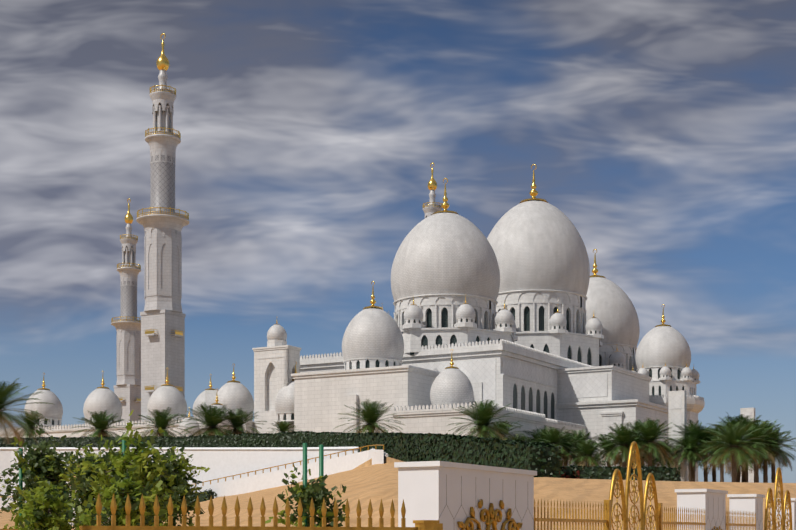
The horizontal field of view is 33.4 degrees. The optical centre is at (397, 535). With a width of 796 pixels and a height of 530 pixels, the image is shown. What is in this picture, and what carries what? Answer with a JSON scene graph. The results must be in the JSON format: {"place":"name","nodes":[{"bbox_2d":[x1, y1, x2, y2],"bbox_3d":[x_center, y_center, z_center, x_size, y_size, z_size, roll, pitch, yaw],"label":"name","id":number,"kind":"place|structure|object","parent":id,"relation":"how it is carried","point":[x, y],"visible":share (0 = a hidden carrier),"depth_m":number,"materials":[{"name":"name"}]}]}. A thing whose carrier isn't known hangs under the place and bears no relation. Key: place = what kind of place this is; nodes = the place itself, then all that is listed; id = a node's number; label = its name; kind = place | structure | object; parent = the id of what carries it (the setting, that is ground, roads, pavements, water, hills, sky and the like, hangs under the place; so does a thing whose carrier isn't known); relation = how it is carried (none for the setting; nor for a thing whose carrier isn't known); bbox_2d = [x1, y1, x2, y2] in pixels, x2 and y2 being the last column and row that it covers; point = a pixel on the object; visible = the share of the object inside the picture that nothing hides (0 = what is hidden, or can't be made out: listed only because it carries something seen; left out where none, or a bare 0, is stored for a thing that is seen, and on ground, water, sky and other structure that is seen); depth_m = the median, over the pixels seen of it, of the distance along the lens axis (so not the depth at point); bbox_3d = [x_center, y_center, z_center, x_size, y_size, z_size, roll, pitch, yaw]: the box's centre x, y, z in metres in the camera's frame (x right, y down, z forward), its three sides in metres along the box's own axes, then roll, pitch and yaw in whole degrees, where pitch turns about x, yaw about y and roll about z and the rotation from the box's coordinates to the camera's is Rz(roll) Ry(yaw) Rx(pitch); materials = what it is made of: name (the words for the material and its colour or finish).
{"place":"outdoors","nodes":[
{"label":"outdoors","id":0,"kind":"place"},
{"bbox_2d":[0,457,795,529],"bbox_3d":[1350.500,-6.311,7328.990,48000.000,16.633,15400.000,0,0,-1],"label":"ground","id":1,"kind":"structure","parent":0,"point":[364,483],"depth_m":62.26,"materials":[{"name":"beige sand"}]},
{"bbox_2d":[0,378,54,448],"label":"palm","id":2,"kind":"object","parent":1,"relation":"on","point":[5,392],"visible":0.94,"depth_m":172.86,"materials":[{"name":"green plant"}]},
{"bbox_2d":[8,410,52,437],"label":"palm","id":3,"kind":"object","parent":1,"relation":"on","point":[32,425],"visible":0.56,"depth_m":228.55,"materials":[{"name":"green plant"}]},
{"bbox_2d":[0,424,82,528],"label":"bush","id":4,"kind":"object","parent":1,"relation":"on","point":[42,460],"visible":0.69,"depth_m":24.42,"materials":[{"name":"green plant"}]},
{"bbox_2d":[4,475,90,529],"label":"bush","id":5,"kind":"object","parent":1,"relation":"on","point":[45,513],"visible":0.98,"depth_m":19.50,"materials":[{"name":"green plant"}]},
{"bbox_2d":[17,435,80,529],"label":"bush","id":6,"kind":"object","parent":1,"relation":"on","point":[62,439],"visible":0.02,"depth_m":28.30,"materials":[{"name":"green plant"}]},
{"bbox_2d":[59,439,120,528],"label":"bush","id":7,"kind":"object","parent":1,"relation":"on","point":[83,491],"visible":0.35,"depth_m":22.94,"materials":[{"name":"green plant"}]},
{"bbox_2d":[69,410,128,438],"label":"palm","id":8,"kind":"object","parent":1,"relation":"on","point":[101,424],"visible":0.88,"depth_m":222.13,"materials":[{"name":"green plant"}]},
{"bbox_2d":[59,461,167,529],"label":"bush","id":9,"kind":"object","parent":1,"relation":"on","point":[124,487],"visible":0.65,"depth_m":18.41,"materials":[{"name":"green plant"}]},
{"bbox_2d":[2,374,232,436],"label":"court domes","id":10,"kind":"structure","parent":1,"relation":"on","point":[206,396],"depth_m":260.56,"materials":[{"name":"stone"}]},
{"bbox_2d":[68,410,182,525],"bbox_3d":[-4.336,-0.771,21.030,1.895,2.484,1.605,0,0,-1],"label":"bush","id":11,"kind":"object","parent":1,"relation":"on","point":[150,470],"visible":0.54,"depth_m":20.92,"materials":[{"name":"green plant"}]},
{"bbox_2d":[111,199,140,422],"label":"minaret","id":12,"kind":"object","parent":1,"relation":"on","point":[127,386],"visible":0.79,"depth_m":443.14,"materials":[{"name":"stone"}]},
{"bbox_2d":[0,362,296,438],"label":"arcade","id":13,"kind":"object","parent":1,"relation":"on","point":[233,394],"visible":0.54,"depth_m":289.55,"materials":[{"name":"stone"}]},
{"bbox_2d":[133,407,190,436],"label":"palm","id":14,"kind":"object","parent":1,"relation":"on","point":[162,421],"visible":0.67,"depth_m":222.37,"materials":[{"name":"green plant"}]},
{"bbox_2d":[136,33,188,421],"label":"minaret","id":15,"kind":"object","parent":1,"relation":"on","point":[163,223],"visible":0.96,"depth_m":295.95,"materials":[{"name":"stone"}]},
{"bbox_2d":[19,440,323,526],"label":"tree stakes","id":16,"kind":"object","parent":1,"relation":"on","point":[321,459],"visible":0.15,"depth_m":21.10,"materials":[{"name":"green metal"}]},
{"bbox_2d":[146,446,209,525],"bbox_3d":[-4.444,-0.743,25.584,1.518,1.982,1.472,0,0,31],"label":"bush","id":17,"kind":"object","parent":1,"relation":"on","point":[180,464],"visible":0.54,"depth_m":25.43,"materials":[{"name":"green plant"}]},
{"bbox_2d":[0,444,387,509],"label":"retaining wall","id":18,"kind":"structure","parent":1,"relation":"on","point":[235,471],"depth_m":181.34,"materials":[{"name":"white paint"}]},
{"bbox_2d":[187,489,216,502],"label":"shrubs","id":19,"kind":"object","parent":1,"relation":"on","point":[209,492],"visible":0.06,"depth_m":182.17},
{"bbox_2d":[176,403,244,435],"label":"palm","id":20,"kind":"object","parent":1,"relation":"on","point":[212,416],"visible":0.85,"depth_m":219.29,"materials":[{"name":"green plant"}]},
{"bbox_2d":[0,493,442,529],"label":"fence","id":21,"kind":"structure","parent":1,"relation":"on","point":[428,525],"depth_m":12.05,"materials":[{"name":"gold metal"}]},
{"bbox_2d":[216,408,266,435],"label":"palm","id":22,"kind":"object","parent":1,"relation":"on","point":[236,421],"visible":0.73,"depth_m":222.15,"materials":[{"name":"green plant"}]},
{"bbox_2d":[252,317,300,433],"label":"gate tower","id":23,"kind":"structure","parent":1,"relation":"on","point":[277,358],"depth_m":274.56,"materials":[{"name":"stone"}]},
{"bbox_2d":[0,431,563,477],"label":"hedge","id":24,"kind":"object","parent":1,"relation":"on","point":[541,458],"visible":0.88,"depth_m":138.30,"materials":[{"name":"green plant"}]},
{"bbox_2d":[266,421,297,433],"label":"palm","id":25,"kind":"object","parent":1,"relation":"on","point":[282,426],"visible":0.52,"depth_m":219.04,"materials":[{"name":"green plant"}]},
{"bbox_2d":[265,463,346,526],"bbox_3d":[-1.376,-0.339,20.676,1.403,1.603,1.396,0,0,-1],"label":"bush","id":26,"kind":"object","parent":1,"relation":"on","point":[317,492],"visible":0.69,"depth_m":20.50,"materials":[{"name":"green plant"}]},
{"bbox_2d":[291,281,440,433],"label":"domed building","id":27,"kind":"structure","parent":1,"relation":"on","point":[375,369],"depth_m":261.34,"materials":[{"name":"stone"}]},
{"bbox_2d":[337,399,404,432],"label":"palm","id":28,"kind":"object","parent":1,"relation":"on","point":[371,416],"visible":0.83,"depth_m":231.38,"materials":[{"name":"green plant"}]},
{"bbox_2d":[423,162,441,217],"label":"minaret","id":29,"kind":"object","parent":1,"relation":"on","point":[431,208],"visible":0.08,"depth_m":401.73,"materials":[{"name":"metal"}]},
{"bbox_2d":[300,339,592,419],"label":"prayer hall","id":30,"kind":"structure","parent":1,"relation":"on","point":[502,372],"depth_m":275.96,"materials":[{"name":"stone"}]},
{"bbox_2d":[382,178,517,354],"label":"great dome","id":31,"kind":"structure","parent":30,"relation":"on","point":[445,278],"depth_m":280.91,"materials":[{"name":"stone"}]},
{"bbox_2d":[487,164,603,366],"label":"great dome","id":32,"kind":"structure","parent":30,"relation":"on","point":[539,248],"depth_m":318.76,"materials":[{"name":"stone"}]},
{"bbox_2d":[586,249,639,371],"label":"great dome","id":33,"kind":"structure","parent":30,"relation":"on","point":[610,305],"depth_m":352.94,"materials":[{"name":"stone"}]},
{"bbox_2d":[448,399,519,439],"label":"palm","id":34,"kind":"object","parent":1,"relation":"on","point":[482,418],"visible":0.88,"depth_m":222.48,"materials":[{"name":"green plant"}]},
{"bbox_2d":[391,349,586,465],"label":"annex","id":35,"kind":"object","parent":1,"relation":"on","point":[451,387],"visible":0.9,"depth_m":247.98,"materials":[{"name":"stone"}]},
{"bbox_2d":[489,419,525,439],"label":"palm","id":36,"kind":"object","parent":1,"relation":"on","point":[502,426],"visible":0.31,"depth_m":234.39,"materials":[{"name":"green plant"}]},
{"bbox_2d":[507,434,534,441],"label":"palm","id":37,"kind":"object","parent":1,"relation":"on","point":[521,438],"visible":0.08,"depth_m":239.45,"materials":[{"name":"green plant"}]},
{"bbox_2d":[522,425,574,462],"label":"palm","id":38,"kind":"object","parent":1,"relation":"on","point":[538,438],"visible":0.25,"depth_m":251.79,"materials":[{"name":"green plant"}]},
{"bbox_2d":[532,427,577,461],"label":"palm","id":39,"kind":"object","parent":1,"relation":"on","point":[554,437],"visible":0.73,"depth_m":240.04,"materials":[{"name":"green plant"}]},
{"bbox_2d":[559,469,579,478],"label":"flower bed plants","id":40,"kind":"object","parent":1,"relation":"on","point":[573,476],"visible":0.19,"depth_m":97.13,"materials":[{"name":"plant"}]},
{"bbox_2d":[547,431,594,468],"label":"palm","id":41,"kind":"object","parent":1,"relation":"on","point":[565,457],"visible":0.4,"depth_m":244.54,"materials":[{"name":"green plant"}]},
{"bbox_2d":[564,429,600,465],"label":"palm","id":42,"kind":"object","parent":1,"relation":"on","point":[585,436],"visible":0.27,"depth_m":253.25,"materials":[{"name":"green plant"}]},
{"bbox_2d":[563,438,614,468],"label":"palm","id":43,"kind":"object","parent":1,"relation":"on","point":[588,450],"visible":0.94,"depth_m":237.96,"materials":[{"name":"green plant"}]},
{"bbox_2d":[394,441,795,529],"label":"wall and gates","id":44,"kind":"object","parent":1,"relation":"on","point":[455,496],"visible":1,"depth_m":20.29,"materials":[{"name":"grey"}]},
{"bbox_2d":[580,432,626,466],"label":"palm","id":45,"kind":"object","parent":1,"relation":"on","point":[604,439],"visible":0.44,"depth_m":244.37,"materials":[{"name":"green plant"}]},
{"bbox_2d":[556,365,667,467],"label":"side wing","id":46,"kind":"structure","parent":1,"relation":"on","point":[597,400],"depth_m":290.37,"materials":[{"name":"white stone"}]},
{"bbox_2d":[559,465,680,480],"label":"hedge","id":47,"kind":"object","parent":1,"relation":"on","point":[660,473],"visible":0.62,"depth_m":96.88,"materials":[{"name":"green plant"}]},
{"bbox_2d":[592,422,653,467],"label":"palm","id":48,"kind":"object","parent":1,"relation":"on","point":[622,435],"visible":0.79,"depth_m":235.83,"materials":[{"name":"green plant"}]},
{"bbox_2d":[602,437,657,467],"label":"palm","id":49,"kind":"object","parent":1,"relation":"on","point":[642,464],"visible":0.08,"depth_m":244.60,"materials":[{"name":"green plant"}]},
{"bbox_2d":[614,421,675,466],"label":"palm","id":50,"kind":"object","parent":1,"relation":"on","point":[644,456],"visible":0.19,"depth_m":252.03,"materials":[{"name":"green plant"}]},
{"bbox_2d":[616,417,682,466],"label":"palm","id":51,"kind":"object","parent":1,"relation":"on","point":[652,432],"visible":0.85,"depth_m":236.19,"materials":[{"name":"green plant"}]},
{"bbox_2d":[642,440,685,467],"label":"palm","id":52,"kind":"object","parent":1,"relation":"on","point":[662,464],"visible":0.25,"depth_m":248.80,"materials":[{"name":"green plant"}]},
{"bbox_2d":[631,304,704,481],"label":"domed tower","id":53,"kind":"structure","parent":1,"relation":"on","point":[663,357],"depth_m":313.40,"materials":[{"name":"stone"}]},
{"bbox_2d":[668,390,686,480],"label":"pillar","id":54,"kind":"structure","parent":1,"relation":"on","point":[677,407],"depth_m":250.17,"materials":[{"name":"stone"}]},
{"bbox_2d":[669,434,711,481],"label":"palm","id":55,"kind":"object","parent":1,"relation":"on","point":[690,451],"visible":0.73,"depth_m":245.70,"materials":[{"name":"green plant"}]},
{"bbox_2d":[666,419,715,481],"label":"palm","id":56,"kind":"object","parent":1,"relation":"on","point":[692,428],"visible":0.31,"depth_m":247.93,"materials":[{"name":"green plant"}]},
{"bbox_2d":[675,426,724,481],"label":"palm","id":57,"kind":"object","parent":1,"relation":"on","point":[706,434],"visible":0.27,"depth_m":248.97,"materials":[{"name":"green plant"}]},
{"bbox_2d":[696,423,724,481],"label":"palm","id":58,"kind":"object","parent":1,"relation":"on","point":[714,473],"visible":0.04,"depth_m":258.02,"materials":[{"name":"green plant"}]},
{"bbox_2d":[690,434,751,481],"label":"palm","id":59,"kind":"object","parent":1,"relation":"on","point":[722,466],"visible":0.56,"depth_m":240.18,"materials":[{"name":"green plant"}]},
{"bbox_2d":[700,420,767,481],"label":"palm","id":60,"kind":"object","parent":1,"relation":"on","point":[733,436],"visible":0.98,"depth_m":222.49,"materials":[{"name":"green plant"}]},
{"bbox_2d":[707,411,775,481],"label":"palm","id":61,"kind":"object","parent":1,"relation":"on","point":[730,420],"visible":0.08,"depth_m":250.53,"materials":[{"name":"green plant"}]},
{"bbox_2d":[712,415,781,481],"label":"palm","id":62,"kind":"object","parent":1,"relation":"on","point":[743,478],"visible":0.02,"depth_m":255.60,"materials":[{"name":"green plant"}]},
{"bbox_2d":[740,408,754,482],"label":"pillar","id":63,"kind":"structure","parent":1,"relation":"on","point":[745,412],"depth_m":283.38,"materials":[{"name":"stone"}]},
{"bbox_2d":[725,438,769,481],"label":"palm","id":64,"kind":"object","parent":1,"relation":"on","point":[745,472],"visible":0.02,"depth_m":249.57,"materials":[{"name":"plant"}]},
{"bbox_2d":[728,420,791,482],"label":"palm","id":65,"kind":"object","parent":1,"relation":"on","point":[760,432],"visible":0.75,"depth_m":239.95,"materials":[{"name":"green plant"}]},
{"bbox_2d":[742,421,795,482],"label":"palm","id":66,"kind":"object","parent":1,"relation":"on","point":[765,475],"visible":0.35,"depth_m":246.85,"materials":[{"name":"green plant"}]},
{"bbox_2d":[752,430,795,482],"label":"palm","id":67,"kind":"object","parent":1,"relation":"on","point":[773,466],"visible":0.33,"depth_m":248.81,"materials":[{"name":"green plant"}]},
{"bbox_2d":[0,0,795,482],"label":"sky","id":68,"kind":"structure","parent":0,"point":[312,131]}
]}

